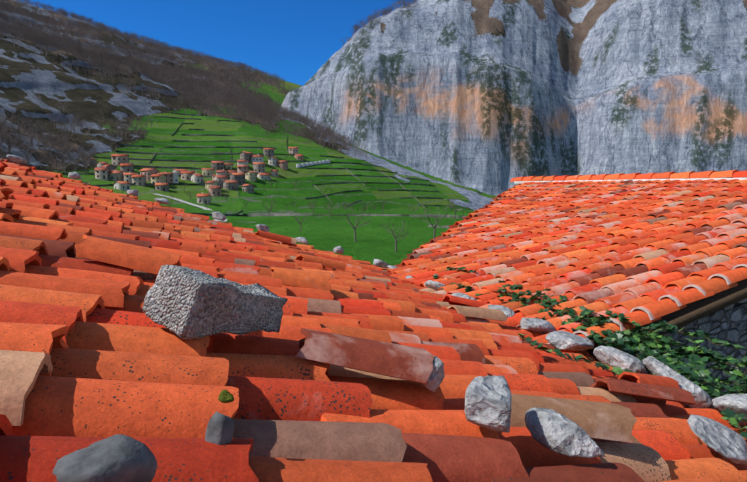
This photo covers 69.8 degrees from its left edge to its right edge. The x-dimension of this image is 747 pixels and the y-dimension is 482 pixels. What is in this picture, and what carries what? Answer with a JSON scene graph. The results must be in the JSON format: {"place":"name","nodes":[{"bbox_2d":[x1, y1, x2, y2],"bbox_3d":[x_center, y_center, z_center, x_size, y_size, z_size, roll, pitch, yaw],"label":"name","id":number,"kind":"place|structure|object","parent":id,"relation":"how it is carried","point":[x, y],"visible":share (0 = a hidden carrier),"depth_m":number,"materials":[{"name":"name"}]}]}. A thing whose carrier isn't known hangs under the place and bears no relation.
{"place":"outdoors","nodes":[
{"label":"outdoors","id":0,"kind":"place"},
{"bbox_2d":[155,194,227,221],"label":"village road","id":1,"kind":"structure","parent":0,"point":[204,208],"depth_m":289.48,"materials":[{"name":"grey"}]},
{"bbox_2d":[18,0,416,85],"label":"sky","id":2,"kind":"structure","parent":0,"point":[290,39],"materials":[{"name":"blue"}]},
{"bbox_2d":[0,0,746,265],"bbox_3d":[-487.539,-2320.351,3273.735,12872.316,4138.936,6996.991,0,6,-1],"label":"terrain","id":3,"kind":"structure","parent":0,"point":[461,102],"depth_m":628.09,"materials":[{"name":"green plant"}]},
{"bbox_2d":[86,146,330,204],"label":"village houses","id":4,"kind":"structure","parent":3,"relation":"on","point":[124,177],"depth_m":371.61,"materials":[{"name":"plaster"},{"name":"terracotta"},{"name":"stone"}]},
{"bbox_2d":[0,0,483,252],"bbox_3d":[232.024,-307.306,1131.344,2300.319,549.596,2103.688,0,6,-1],"label":"bare trees","id":5,"kind":"object","parent":3,"relation":"on","point":[26,31],"visible":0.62,"depth_m":629.48,"materials":[{"name":"brown plant"}]},
{"bbox_2d":[61,112,481,228],"bbox_3d":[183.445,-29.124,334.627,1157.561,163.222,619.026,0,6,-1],"label":"terrace walls","id":6,"kind":"structure","parent":3,"relation":"on","point":[324,195],"depth_m":432.25,"materials":[{"name":"stone"}]},
{"bbox_2d":[627,298,746,407],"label":"stone building walls","id":7,"kind":"structure","parent":3,"relation":"on","point":[728,324],"depth_m":5.22,"materials":[{"name":"grey stone"}]},
{"bbox_2d":[587,278,746,361],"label":"roof decks","id":8,"kind":"object","parent":7,"relation":"on","point":[691,312],"depth_m":4.93,"materials":[{"name":"brown wood"}]},
{"bbox_2d":[686,339,704,358],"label":"ivy leaves","id":9,"kind":"object","parent":8,"relation":"on","point":[690,347],"depth_m":3.61,"materials":[{"name":"green plant"}]},
{"bbox_2d":[394,189,521,329],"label":"roof edge tiles","id":10,"kind":"object","parent":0,"point":[451,227],"depth_m":9.60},
{"bbox_2d":[387,170,746,352],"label":"roof tiles","id":11,"kind":"object","parent":10,"relation":"on","point":[641,252],"visible":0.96,"depth_m":6.89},
{"bbox_2d":[424,280,445,289],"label":"eave stone","id":12,"kind":"object","parent":11,"relation":"on","point":[435,285],"visible":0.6,"depth_m":6.35,"materials":[{"name":"stone"}]},
{"bbox_2d":[452,292,476,300],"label":"eave stone","id":13,"kind":"object","parent":11,"relation":"on","point":[462,295],"visible":0.46,"depth_m":5.71,"materials":[{"name":"stone"}]},
{"bbox_2d":[488,305,514,317],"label":"eave stone","id":14,"kind":"object","parent":11,"relation":"on","point":[508,312],"visible":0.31,"depth_m":5.09,"materials":[{"name":"stone"}]},
{"bbox_2d":[520,318,555,333],"bbox_3d":[1.426,0.746,4.611,0.279,0.138,0.274,0,6,-2],"label":"eave stone","id":15,"kind":"object","parent":11,"relation":"on","point":[539,326],"visible":0.85,"depth_m":4.53,"materials":[{"name":"stone"}]},
{"bbox_2d":[546,331,593,350],"bbox_3d":[1.517,0.779,4.144,0.351,0.101,0.352,9,5,-1],"label":"eave stone","id":16,"kind":"object","parent":11,"relation":"on","point":[563,340],"visible":1,"depth_m":4.06,"materials":[{"name":"stone"}]},
{"bbox_2d":[514,178,746,184],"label":"roof ridge mortar","id":17,"kind":"object","parent":11,"relation":"on","point":[518,182],"visible":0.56,"depth_m":10.72,"materials":[{"name":"beige concrete"}]},
{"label":"roof channel tiles","id":18,"kind":"object","parent":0,"visible":0},
{"bbox_2d":[0,158,746,481],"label":"roof tiles","id":19,"kind":"object","parent":18,"relation":"on","point":[324,384],"visible":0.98,"depth_m":1.54,"materials":[{"name":"ceramic"}]},
{"bbox_2d":[6,154,26,163],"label":"verge stone","id":20,"kind":"object","parent":19,"relation":"on","point":[17,159],"visible":1,"depth_m":7.22,"materials":[{"name":"stone"}]},
{"bbox_2d":[68,172,81,178],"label":"verge stone","id":21,"kind":"object","parent":19,"relation":"on","point":[74,175],"visible":1,"depth_m":7.41,"materials":[{"name":"stone"}]},
{"bbox_2d":[52,434,156,481],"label":"dark stone","id":22,"kind":"object","parent":19,"relation":"on","point":[119,458],"visible":1,"depth_m":0.65,"materials":[{"name":"grey stone"}]},
{"bbox_2d":[127,189,137,196],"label":"verge stone","id":23,"kind":"object","parent":19,"relation":"on","point":[133,192],"visible":1,"depth_m":7.58,"materials":[{"name":"stone"}]},
{"bbox_2d":[154,198,169,203],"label":"verge stone","id":24,"kind":"object","parent":19,"relation":"on","point":[163,200],"visible":1,"depth_m":7.78,"materials":[{"name":"stone"}]},
{"bbox_2d":[142,265,287,339],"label":"stone block","id":25,"kind":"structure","parent":19,"relation":"on","point":[184,302],"depth_m":1.42,"materials":[{"name":"grey stone"}]},
{"bbox_2d":[212,212,225,220],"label":"verge stone","id":26,"kind":"object","parent":19,"relation":"on","point":[219,216],"visible":1,"depth_m":8.00,"materials":[{"name":"stone"}]},
{"bbox_2d":[205,411,234,444],"bbox_3d":[-0.249,0.308,0.863,0.040,0.073,0.055,17,0,-31],"label":"dark stone","id":27,"kind":"object","parent":19,"relation":"on","point":[220,429],"visible":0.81,"depth_m":0.85,"materials":[{"name":"grey stone"}]},
{"bbox_2d":[218,389,233,402],"bbox_3d":[-0.242,0.257,0.885,0.027,0.024,0.027,16,0,-19],"label":"moss cushion","id":28,"kind":"object","parent":19,"relation":"on","point":[226,396],"visible":1,"depth_m":0.88,"materials":[{"name":"green plant"}]},
{"bbox_2d":[256,224,268,231],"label":"verge stone","id":29,"kind":"object","parent":19,"relation":"on","point":[263,227],"visible":0.77,"depth_m":8.29,"materials":[{"name":"stone"}]},
{"bbox_2d":[296,237,308,244],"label":"verge stone","id":30,"kind":"object","parent":19,"relation":"on","point":[303,240],"visible":0.94,"depth_m":8.47,"materials":[{"name":"stone"}]},
{"bbox_2d":[334,246,343,253],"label":"verge stone","id":31,"kind":"object","parent":19,"relation":"on","point":[339,249],"visible":1,"depth_m":8.64,"materials":[{"name":"stone"}]},
{"bbox_2d":[373,259,388,268],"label":"eave stone","id":32,"kind":"object","parent":19,"relation":"on","point":[379,263],"visible":0.96,"depth_m":8.31,"materials":[{"name":"stone"}]},
{"bbox_2d":[421,356,444,391],"bbox_3d":[0.164,0.381,1.606,0.117,0.091,0.097,37,4,18],"label":"roof stone","id":33,"kind":"object","parent":19,"relation":"on","point":[435,379],"visible":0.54,"depth_m":1.57,"materials":[{"name":"stone"}]},
{"bbox_2d":[465,375,511,432],"bbox_3d":[0.293,0.423,1.371,0.117,0.134,0.144,1,6,14],"label":"roof stone","id":34,"kind":"object","parent":19,"relation":"on","point":[488,400],"visible":1,"depth_m":1.32,"materials":[{"name":"stone"}]},
{"bbox_2d":[524,407,605,457],"bbox_3d":[0.482,0.492,1.388,0.113,0.072,0.222,-6,14,-36],"label":"roof stone","id":35,"kind":"object","parent":19,"relation":"on","point":[554,431],"visible":1,"depth_m":1.35,"materials":[{"name":"stone"}]},
{"bbox_2d":[433,267,746,438],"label":"ivy","id":36,"kind":"object","parent":19,"relation":"on","point":[691,367],"depth_m":3.77,"materials":[{"name":"green plant"}]},
{"bbox_2d":[593,345,648,373],"bbox_3d":[1.712,0.827,3.638,0.360,0.131,0.372,24,0,4],"label":"eave stone","id":37,"kind":"object","parent":19,"relation":"on","point":[612,356],"visible":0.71,"depth_m":3.57,"materials":[{"name":"stone"}]},
{"bbox_2d":[642,356,713,408],"bbox_3d":[1.808,0.842,3.203,0.403,0.136,0.427,32,12,-3],"label":"eave stone","id":38,"kind":"object","parent":19,"relation":"on","point":[702,397],"visible":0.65,"depth_m":3.06,"materials":[{"name":"stone"}]},
{"bbox_2d":[687,414,746,463],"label":"roof stone","id":39,"kind":"object","parent":19,"relation":"on","point":[726,442],"visible":1,"depth_m":1.97,"materials":[{"name":"stone"}]},
{"bbox_2d":[711,393,746,426],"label":"eave stone","id":40,"kind":"object","parent":19,"relation":"on","point":[737,403],"visible":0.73,"depth_m":2.73,"materials":[{"name":"stone"}]}
]}

